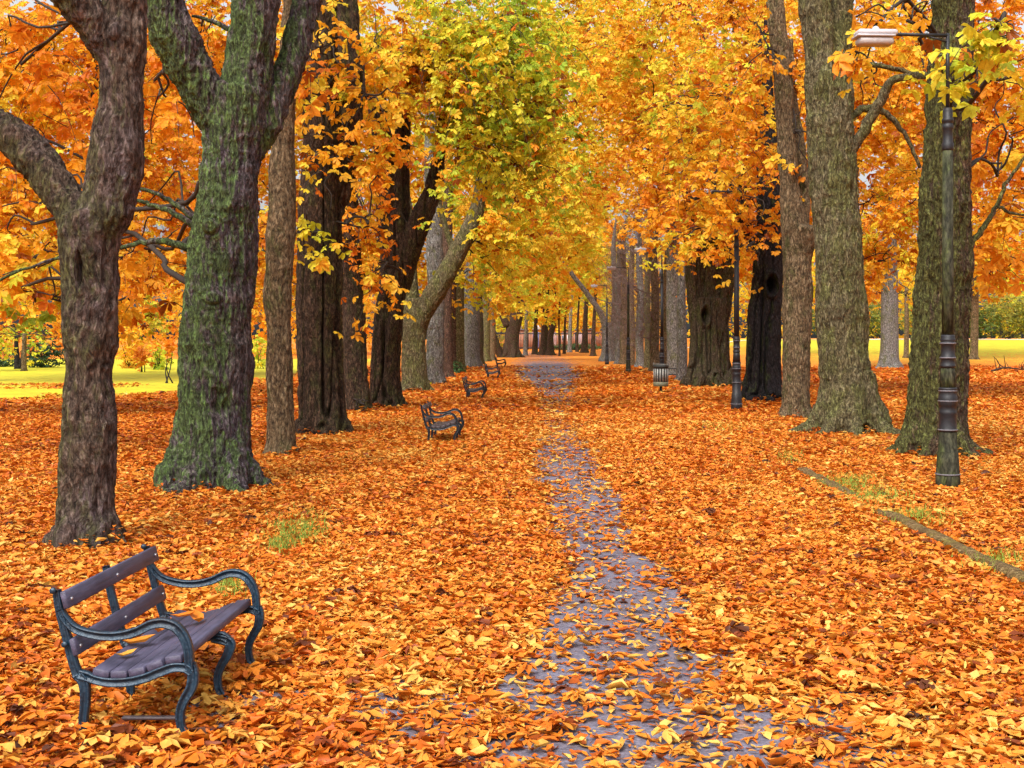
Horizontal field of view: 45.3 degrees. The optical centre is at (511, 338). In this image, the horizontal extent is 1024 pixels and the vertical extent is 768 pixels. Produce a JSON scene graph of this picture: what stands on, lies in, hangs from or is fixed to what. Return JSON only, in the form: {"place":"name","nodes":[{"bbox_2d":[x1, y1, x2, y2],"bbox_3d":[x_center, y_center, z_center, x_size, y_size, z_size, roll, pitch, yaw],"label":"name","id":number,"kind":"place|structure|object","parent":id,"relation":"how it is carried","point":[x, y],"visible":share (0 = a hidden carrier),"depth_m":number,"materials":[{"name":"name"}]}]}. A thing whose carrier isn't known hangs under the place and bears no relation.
{"place":"outdoors","nodes":[
{"label":"outdoors","id":0,"kind":"place"},
{"bbox_2d":[0,359,370,406],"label":"lawn","id":1,"kind":"structure","parent":0,"point":[154,378],"depth_m":67.60,"materials":[{"name":"yellow plant"}]},
{"bbox_2d":[0,347,13,366],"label":"shrub","id":2,"kind":"object","parent":1,"relation":"on","point":[6,364],"visible":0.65,"depth_m":91.95,"materials":[{"name":"green plant"}]},
{"bbox_2d":[2,317,56,368],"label":"tree","id":3,"kind":"object","parent":1,"relation":"on","point":[17,361],"visible":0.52,"depth_m":85.86,"materials":[{"name":"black plant"}]},
{"bbox_2d":[0,324,60,370],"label":"tree","id":4,"kind":"object","parent":1,"relation":"on","point":[24,352],"visible":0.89,"depth_m":81.96,"materials":[{"name":"beige plant"}]},
{"bbox_2d":[20,338,64,367],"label":"shrub","id":5,"kind":"object","parent":1,"relation":"on","point":[49,349],"visible":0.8,"depth_m":89.48,"materials":[{"name":"green plant"}]},
{"bbox_2d":[0,0,197,339],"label":"chestnut tree","id":6,"kind":"object","parent":1,"relation":"on","point":[8,212],"visible":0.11,"depth_m":34.37,"materials":[{"name":"orange plant"}]},
{"bbox_2d":[115,326,151,367],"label":"shrub","id":7,"kind":"object","parent":1,"relation":"on","point":[127,357],"visible":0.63,"depth_m":87.64,"materials":[{"name":"orange plant"}]},
{"bbox_2d":[0,0,268,316],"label":"chestnut tree","id":8,"kind":"object","parent":1,"relation":"on","point":[155,160],"visible":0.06,"depth_m":63.02,"materials":[{"name":"orange plant"}]},
{"bbox_2d":[131,342,155,371],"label":"shrub","id":9,"kind":"object","parent":1,"relation":"on","point":[141,355],"visible":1,"depth_m":77.79,"materials":[{"name":"orange plant"}]},
{"bbox_2d":[146,342,173,369],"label":"shrub","id":10,"kind":"object","parent":1,"relation":"on","point":[159,363],"visible":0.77,"depth_m":83.68,"materials":[{"name":"yellow plant"}]},
{"bbox_2d":[162,321,177,382],"bbox_3d":[-16.713,0.701,59.939,0.772,3.062,1.131,0,0,-18],"label":"tree","id":11,"kind":"object","parent":1,"relation":"on","point":[167,342],"visible":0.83,"depth_m":60.03,"materials":[{"name":"orange plant"}]},
{"bbox_2d":[66,0,306,314],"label":"chestnut tree","id":12,"kind":"object","parent":1,"relation":"on","point":[214,47],"visible":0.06,"depth_m":45.99,"materials":[{"name":"orange plant"}]},
{"bbox_2d":[0,235,422,355],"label":"woodland","id":13,"kind":"object","parent":1,"relation":"on","point":[57,326],"visible":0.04,"depth_m":163.01,"materials":[{"name":"orange plant"}]},
{"bbox_2d":[252,331,266,368],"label":"shrub","id":14,"kind":"object","parent":1,"relation":"on","point":[258,358],"visible":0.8,"depth_m":89.61,"materials":[{"name":"yellow plant"}]},
{"bbox_2d":[0,364,1023,767],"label":"fallen leaves","id":15,"kind":"object","parent":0,"point":[754,490],"depth_m":10.90,"materials":[{"name":"orange plant"}]},
{"bbox_2d":[121,715,186,719],"bbox_3d":[-2.013,2.135,6.900,0.360,0.020,0.035,0,0,0],"label":"plank","id":16,"kind":"object","parent":15,"relation":"on","point":[148,717],"visible":0.9,"depth_m":6.88,"materials":[{"name":"grey wood"}]},
{"bbox_2d":[49,544,264,731],"bbox_3d":[-2.104,1.807,7.503,0.832,0.853,1.499,0,0,3],"label":"park bench","id":17,"kind":"object","parent":15,"relation":"on","point":[174,644],"visible":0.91,"depth_m":7.15,"materials":[{"name":"wood"}]},
{"bbox_2d":[115,648,136,655],"bbox_3d":[-2.215,1.809,7.047,0.058,0.030,0.138,0,0,35],"label":"fallen leaf","id":18,"kind":"object","parent":17,"relation":"on","point":[127,652],"visible":1,"depth_m":7.06,"materials":[{"name":"plant"}]},
{"bbox_2d":[170,611,194,616],"bbox_3d":[-2.080,1.745,7.755,0.168,0.031,0.071,0,0,-14],"label":"fallen leaf","id":19,"kind":"object","parent":17,"relation":"on","point":[187,613],"visible":1,"depth_m":7.76,"materials":[{"name":"orange plant"}]},
{"bbox_2d":[190,610,203,621],"bbox_3d":[-1.991,1.760,7.748,0.087,0.052,0.208,0,0,-16],"label":"fallen leaf","id":20,"kind":"object","parent":17,"relation":"on","point":[196,615],"visible":1,"depth_m":7.79,"materials":[{"name":"orange plant"}]},
{"bbox_2d":[0,338,1023,767],"bbox_3d":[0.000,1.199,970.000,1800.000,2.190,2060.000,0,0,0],"label":"ground","id":21,"kind":"structure","parent":0,"point":[592,360],"depth_m":139.65,"materials":[{"name":"orange plant"}]},
{"bbox_2d":[0,0,147,551],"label":"chestnut tree","id":22,"kind":"object","parent":21,"relation":"on","point":[94,217],"visible":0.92,"depth_m":12.73,"materials":[{"name":"brown plant"}]},
{"bbox_2d":[0,0,322,494],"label":"chestnut tree","id":23,"kind":"object","parent":21,"relation":"on","point":[238,108],"visible":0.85,"depth_m":17.80,"materials":[{"name":"orange plant"}]},
{"bbox_2d":[262,0,375,454],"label":"chestnut tree","id":24,"kind":"object","parent":21,"relation":"on","point":[280,235],"visible":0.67,"depth_m":22.69,"materials":[{"name":"beige plant"}]},
{"bbox_2d":[261,0,450,434],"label":"chestnut tree","id":25,"kind":"object","parent":21,"relation":"on","point":[331,164],"visible":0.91,"depth_m":27.54,"materials":[{"name":"orange plant"}]},
{"bbox_2d":[337,0,420,413],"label":"chestnut tree","id":26,"kind":"object","parent":21,"relation":"on","point":[357,391],"visible":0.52,"depth_m":35.69,"materials":[{"name":"brown plant"}]},
{"bbox_2d":[251,0,539,361],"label":"chestnut tree","id":27,"kind":"object","parent":21,"relation":"on","point":[416,185],"visible":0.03,"depth_m":74.57,"materials":[{"name":"orange plant"}]},
{"bbox_2d":[412,180,470,367],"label":"chestnut tree","id":28,"kind":"object","parent":21,"relation":"on","point":[453,315],"visible":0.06,"depth_m":83.75,"materials":[{"name":"red plant"}]},
{"bbox_2d":[420,401,463,440],"bbox_3d":[-1.484,1.807,26.307,0.832,0.853,1.499,0,0,2],"label":"park bench","id":29,"kind":"object","parent":21,"relation":"on","point":[434,427],"visible":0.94,"depth_m":25.73,"materials":[{"name":"metal"}]},
{"bbox_2d":[452,188,467,340],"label":"chestnut tree","id":30,"kind":"object","parent":21,"relation":"on","point":[465,290],"visible":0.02,"depth_m":95.78,"materials":[{"name":"grey plant"}]},
{"bbox_2d":[453,360,466,372],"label":"shrub","id":31,"kind":"object","parent":21,"relation":"on","point":[458,370],"visible":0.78,"depth_m":75.88,"materials":[{"name":"green plant"}]},
{"bbox_2d":[454,182,484,363],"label":"chestnut tree","id":32,"kind":"object","parent":21,"relation":"on","point":[481,337],"visible":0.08,"depth_m":103.74,"materials":[{"name":"grey plant"}]},
{"bbox_2d":[338,0,602,406],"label":"chestnut tree","id":33,"kind":"object","parent":21,"relation":"on","point":[472,60],"visible":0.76,"depth_m":35.27,"materials":[{"name":"yellow plant"}]},
{"bbox_2d":[462,376,486,398],"bbox_3d":[-1.349,1.807,44.307,0.832,0.853,1.499,0,0,2],"label":"park bench","id":34,"kind":"object","parent":21,"relation":"on","point":[470,390],"visible":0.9,"depth_m":43.59,"materials":[{"name":"metal"}]},
{"bbox_2d":[453,187,496,359],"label":"chestnut tree","id":35,"kind":"object","parent":21,"relation":"on","point":[492,341],"visible":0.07,"depth_m":121.68,"materials":[{"name":"beige plant"}]},
{"bbox_2d":[484,363,499,377],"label":"park bench","id":36,"kind":"object","parent":21,"relation":"on","point":[487,368],"visible":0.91,"depth_m":65.69,"materials":[{"name":"metal"}]},
{"bbox_2d":[442,184,548,368],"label":"chestnut tree","id":37,"kind":"object","parent":21,"relation":"on","point":[460,346],"visible":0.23,"depth_m":84.60,"materials":[{"name":"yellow plant"}]},
{"bbox_2d":[411,15,583,383],"bbox_3d":[-0.870,-6.527,60.547,10.049,18.017,7.667,0,0,-37],"label":"chestnut tree","id":38,"kind":"object","parent":21,"relation":"on","point":[435,328],"visible":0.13,"depth_m":57.21,"materials":[{"name":"grey plant"}]},
{"bbox_2d":[395,105,601,390],"bbox_3d":[0.768,-4.091,53.173,7.210,13.163,12.807,0,0,27],"label":"chestnut tree","id":39,"kind":"object","parent":21,"relation":"on","point":[423,309],"visible":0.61,"depth_m":50.28,"materials":[{"name":"yellow plant"}]},
{"bbox_2d":[495,357,505,366],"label":"park bench","id":40,"kind":"object","parent":21,"relation":"on","point":[496,360],"visible":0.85,"depth_m":89.98,"materials":[{"name":"wood"}]},
{"bbox_2d":[515,249,527,355],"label":"chestnut tree","id":41,"kind":"object","parent":21,"relation":"on","point":[525,348],"visible":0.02,"depth_m":154.80,"materials":[{"name":"grey plant"}]},
{"bbox_2d":[465,217,579,366],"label":"chestnut tree","id":42,"kind":"object","parent":21,"relation":"on","point":[472,345],"visible":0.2,"depth_m":91.79,"materials":[{"name":"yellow plant"}]},
{"bbox_2d":[442,96,603,376],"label":"chestnut tree","id":43,"kind":"object","parent":21,"relation":"on","point":[448,364],"visible":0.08,"depth_m":68.97,"materials":[{"name":"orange plant"}]},
{"bbox_2d":[483,168,589,361],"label":"chestnut tree","id":44,"kind":"object","parent":21,"relation":"on","point":[486,322],"visible":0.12,"depth_m":117.80,"materials":[{"name":"yellow plant"}]},
{"bbox_2d":[531,268,558,353],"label":"chestnut tree","id":45,"kind":"object","parent":21,"relation":"on","point":[535,341],"visible":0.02,"depth_m":164.74,"materials":[{"name":"brown plant"}]},
{"bbox_2d":[482,218,611,357],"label":"chestnut tree","id":46,"kind":"object","parent":21,"relation":"on","point":[510,349],"visible":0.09,"depth_m":139.78,"materials":[{"name":"yellow plant"}]},
{"bbox_2d":[496,331,601,349],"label":"railing fence","id":47,"kind":"object","parent":21,"relation":"on","point":[530,333],"visible":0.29,"depth_m":231.96,"materials":[{"name":"black paint"}]},
{"bbox_2d":[528,217,573,354],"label":"chestnut tree","id":48,"kind":"object","parent":21,"relation":"on","point":[543,340],"visible":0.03,"depth_m":159.59,"materials":[{"name":"brown plant"}]},
{"bbox_2d":[540,270,569,354],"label":"chestnut tree","id":49,"kind":"object","parent":21,"relation":"on","point":[550,345],"visible":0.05,"depth_m":157.68,"materials":[{"name":"brown plant"}]},
{"bbox_2d":[545,292,573,355],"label":"young tree","id":50,"kind":"object","parent":21,"relation":"on","point":[558,315],"visible":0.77,"depth_m":149.89,"materials":[{"name":"yellow plant"}]},
{"bbox_2d":[521,305,600,336],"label":"tree","id":51,"kind":"object","parent":21,"relation":"on","point":[590,315],"visible":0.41,"depth_m":215.07,"materials":[{"name":"orange plant"}]},
{"bbox_2d":[482,251,650,346],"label":"woodland","id":52,"kind":"object","parent":21,"relation":"on","point":[498,322],"visible":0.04,"depth_m":272.44,"materials":[{"name":"yellow plant"}]},
{"bbox_2d":[549,220,597,353],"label":"chestnut tree","id":53,"kind":"object","parent":21,"relation":"on","point":[564,336],"visible":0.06,"depth_m":171.93,"materials":[{"name":"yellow plant"}]},
{"bbox_2d":[554,342,600,349],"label":"shrub","id":54,"kind":"object","parent":21,"relation":"on","point":[574,345],"visible":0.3,"depth_m":225.83,"materials":[{"name":"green plant"}]},
{"bbox_2d":[566,223,608,351],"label":"chestnut tree","id":55,"kind":"object","parent":21,"relation":"on","point":[569,346],"visible":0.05,"depth_m":189.79,"materials":[{"name":"brown plant"}]},
{"bbox_2d":[495,0,683,360],"bbox_3d":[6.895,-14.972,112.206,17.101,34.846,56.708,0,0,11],"label":"chestnut tree","id":56,"kind":"object","parent":21,"relation":"on","point":[599,211],"visible":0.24,"depth_m":109.11,"materials":[{"name":"orange plant"}]},
{"bbox_2d":[573,250,608,351],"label":"chestnut tree","id":57,"kind":"object","parent":21,"relation":"on","point":[577,339],"visible":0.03,"depth_m":194.86,"materials":[{"name":"brown plant"}]},
{"bbox_2d":[591,284,608,363],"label":"street lamp","id":58,"kind":"object","parent":21,"relation":"on","point":[606,353],"visible":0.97,"depth_m":102.93,"materials":[{"name":"black metal"}]},
{"bbox_2d":[578,219,626,353],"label":"tree","id":59,"kind":"object","parent":21,"relation":"on","point":[612,285],"visible":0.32,"depth_m":127.79,"materials":[{"name":"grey plant"}]},
{"bbox_2d":[579,204,627,352],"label":"chestnut tree","id":60,"kind":"object","parent":21,"relation":"on","point":[584,346],"visible":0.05,"depth_m":184.72,"materials":[{"name":"brown plant"}]},
{"bbox_2d":[569,205,642,355],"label":"chestnut tree","id":61,"kind":"object","parent":21,"relation":"on","point":[593,347],"visible":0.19,"depth_m":150.26,"materials":[{"name":"leaf"},{"name":"pale grey bark"},{"name":"twig bark"}]},
{"bbox_2d":[579,209,643,363],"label":"tree","id":62,"kind":"object","parent":21,"relation":"on","point":[622,360],"visible":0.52,"depth_m":103.77,"materials":[{"name":"orange plant"}]},
{"bbox_2d":[531,5,700,376],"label":"chestnut tree","id":63,"kind":"object","parent":21,"relation":"on","point":[671,275],"visible":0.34,"depth_m":68.92,"materials":[{"name":"orange plant"}]},
{"bbox_2d":[209,419,1023,598],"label":"grass","id":64,"kind":"structure","parent":21,"relation":"on","point":[273,543],"depth_m":13.93,"materials":[{"name":"green grass blades"}]},
{"bbox_2d":[613,241,620,363],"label":"chestnut tree","id":65,"kind":"object","parent":21,"relation":"on","point":[617,355],"visible":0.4,"depth_m":105.78,"materials":[{"name":"grey plant"}]},
{"bbox_2d":[606,266,630,372],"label":"street lamp","id":66,"kind":"object","parent":21,"relation":"on","point":[628,365],"visible":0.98,"depth_m":76.92,"materials":[{"name":"black metal"}]},
{"bbox_2d":[587,196,662,366],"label":"tree","id":67,"kind":"object","parent":21,"relation":"on","point":[639,360],"visible":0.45,"depth_m":91.79,"materials":[{"name":"orange plant"}]},
{"bbox_2d":[629,245,634,365],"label":"chestnut tree","id":68,"kind":"object","parent":21,"relation":"on","point":[632,355],"visible":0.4,"depth_m":97.79,"materials":[{"name":"beige plant"}]},
{"bbox_2d":[642,247,650,367],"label":"chestnut tree","id":69,"kind":"object","parent":21,"relation":"on","point":[646,356],"visible":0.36,"depth_m":87.80,"materials":[{"name":"brown plant"}]},
{"bbox_2d":[610,175,686,370],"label":"tree","id":70,"kind":"object","parent":21,"relation":"on","point":[654,324],"visible":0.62,"depth_m":79.77,"materials":[{"name":"orange plant"}]},
{"bbox_2d":[634,247,664,364],"bbox_3d":[6.853,-1.139,60.958,1.562,6.802,0.360,0,0,-4],"label":"street lamp","id":71,"kind":"object","parent":21,"relation":"on","point":[661,357],"visible":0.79,"depth_m":60.93,"materials":[{"name":"black metal"}]},
{"bbox_2d":[565,0,756,386],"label":"chestnut tree","id":72,"kind":"object","parent":21,"relation":"on","point":[709,304],"visible":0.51,"depth_m":54.11,"materials":[{"name":"orange plant"}]},
{"bbox_2d":[653,363,668,391],"bbox_3d":[5.907,1.595,48.700,0.630,1.251,0.630,0,0,0],"label":"litter bin","id":73,"kind":"object","parent":21,"relation":"on","point":[660,376],"visible":0.9,"depth_m":48.45,"materials":[{"name":"grey metal"}]},
{"bbox_2d":[663,250,666,363],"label":"chestnut tree","id":74,"kind":"object","parent":21,"relation":"on","point":[664,314],"visible":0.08,"depth_m":77.81,"materials":[{"name":"beige plant"}]},
{"bbox_2d":[674,261,686,380],"bbox_3d":[8.648,-0.780,62.024,0.951,6.453,0.866,0,0,-33],"label":"chestnut tree","id":75,"kind":"object","parent":21,"relation":"on","point":[681,369],"visible":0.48,"depth_m":61.80,"materials":[{"name":"grey plant"}]},
{"bbox_2d":[604,0,811,400],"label":"chestnut tree","id":76,"kind":"object","parent":21,"relation":"on","point":[763,374],"visible":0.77,"depth_m":39.56,"materials":[{"name":"orange plant"}]},
{"bbox_2d":[568,0,853,312],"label":"chestnut tree","id":77,"kind":"object","parent":21,"relation":"on","point":[718,9],"visible":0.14,"depth_m":66.35,"materials":[{"name":"orange plant"}]},
{"bbox_2d":[691,189,741,408],"bbox_3d":[6.175,-1.139,36.937,1.562,6.802,0.360,0,0,-6],"label":"street lamp","id":78,"kind":"object","parent":21,"relation":"on","point":[736,398],"visible":0.91,"depth_m":36.92,"materials":[{"name":"black metal"}]},
{"bbox_2d":[699,0,814,417],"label":"chestnut tree","id":79,"kind":"object","parent":21,"relation":"on","point":[797,235],"visible":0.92,"depth_m":33.25,"materials":[{"name":"beige plant"}]},
{"bbox_2d":[642,213,1023,338],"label":"woodland","id":80,"kind":"object","parent":21,"relation":"on","point":[746,296],"visible":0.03,"depth_m":209.82,"materials":[{"name":"orange plant"}]},
{"bbox_2d":[729,0,975,317],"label":"chestnut tree","id":81,"kind":"object","parent":21,"relation":"on","point":[876,141],"visible":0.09,"depth_m":49.46,"materials":[{"name":"orange plant"}]},
{"bbox_2d":[788,0,926,434],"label":"chestnut tree","id":82,"kind":"object","parent":21,"relation":"on","point":[849,399],"visible":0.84,"depth_m":27.96,"materials":[{"name":"brown plant"}]},
{"bbox_2d":[852,26,960,486],"bbox_3d":[5.758,-1.139,17.869,1.562,6.802,0.360,0,0,-3],"label":"street lamp","id":83,"kind":"object","parent":21,"relation":"on","point":[947,473],"visible":1,"depth_m":17.82,"materials":[{"name":"black metal"}]},
{"bbox_2d":[797,467,1023,581],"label":"kerb","id":84,"kind":"structure","parent":21,"relation":"on","point":[1010,571],"depth_m":12.96,"materials":[{"name":"grey concrete"}]},
{"bbox_2d":[827,0,1023,458],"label":"chestnut tree","id":85,"kind":"object","parent":21,"relation":"on","point":[955,20],"visible":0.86,"depth_m":22.52,"materials":[{"name":"brown plant"}]},
{"bbox_2d":[852,0,1023,303],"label":"chestnut tree","id":86,"kind":"object","parent":21,"relation":"on","point":[908,212],"visible":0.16,"depth_m":43.61,"materials":[{"name":"orange plant"}]},
{"bbox_2d":[991,356,1023,371],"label":"dead branch","id":87,"kind":"object","parent":21,"relation":"on","point":[1005,367],"visible":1,"depth_m":80.07,"materials":[{"name":"brown wood"}]},
{"bbox_2d":[0,0,1023,339],"label":"sky","id":88,"kind":"structure","parent":0,"point":[388,6],"materials":[{"name":"white"}]},
{"bbox_2d":[85,351,1023,767],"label":"path","id":89,"kind":"structure","parent":0,"point":[543,363],"depth_m":8.07,"materials":[{"name":"grey stone"}]},
{"bbox_2d":[519,325,601,348],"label":"brick building","id":90,"kind":"structure","parent":0,"point":[539,328],"depth_m":250.00,"materials":[{"name":"brick"}]},
{"bbox_2d":[687,339,1023,387],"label":"lawn","id":91,"kind":"structure","parent":0,"point":[1011,352],"depth_m":126.99,"materials":[{"name":"yellow plant"}]},
{"bbox_2d":[811,309,816,334],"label":"shrub","id":92,"kind":"object","parent":91,"relation":"on","point":[813,325],"visible":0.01,"depth_m":171.46,"materials":[{"name":"green plant"}]},
{"bbox_2d":[811,239,914,357],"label":"chestnut tree","id":93,"kind":"object","parent":91,"relation":"on","point":[906,332],"visible":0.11,"depth_m":115.88,"materials":[{"name":"beige plant"}]},
{"bbox_2d":[868,301,880,338],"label":"shrub","id":94,"kind":"object","parent":91,"relation":"on","point":[877,320],"visible":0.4,"depth_m":171.20,"materials":[{"name":"green plant"}]},
{"bbox_2d":[898,304,912,333],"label":"shrub","id":95,"kind":"object","parent":91,"relation":"on","point":[911,317],"visible":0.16,"depth_m":172.54,"materials":[{"name":"green plant"}]},
{"bbox_2d":[802,0,1009,367],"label":"chestnut tree","id":96,"kind":"object","parent":91,"relation":"on","point":[889,350],"visible":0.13,"depth_m":87.57,"materials":[{"name":"orange plant"}]},
{"bbox_2d":[907,48,1023,359],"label":"chestnut tree","id":97,"kind":"object","parent":91,"relation":"on","point":[974,331],"visible":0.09,"depth_m":111.72,"materials":[{"name":"orange plant"}]},
{"bbox_2d":[969,307,1001,338],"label":"shrub","id":98,"kind":"object","parent":91,"relation":"on","point":[984,323],"visible":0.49,"depth_m":170.25,"materials":[{"name":"green plant"}]},
{"bbox_2d":[979,293,1023,338],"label":"shrub","id":99,"kind":"object","parent":91,"relation":"on","point":[1007,311],"visible":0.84,"depth_m":171.17,"materials":[{"name":"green plant"}]},
{"bbox_2d":[1013,296,1023,336],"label":"shrub","id":100,"kind":"object","parent":91,"relation":"on","point":[1020,316],"visible":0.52,"depth_m":172.31,"materials":[{"name":"green plant"}]},
{"bbox_2d":[687,339,1023,347],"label":"path","id":101,"kind":"structure","parent":0,"point":[879,339],"depth_m":163.59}
]}

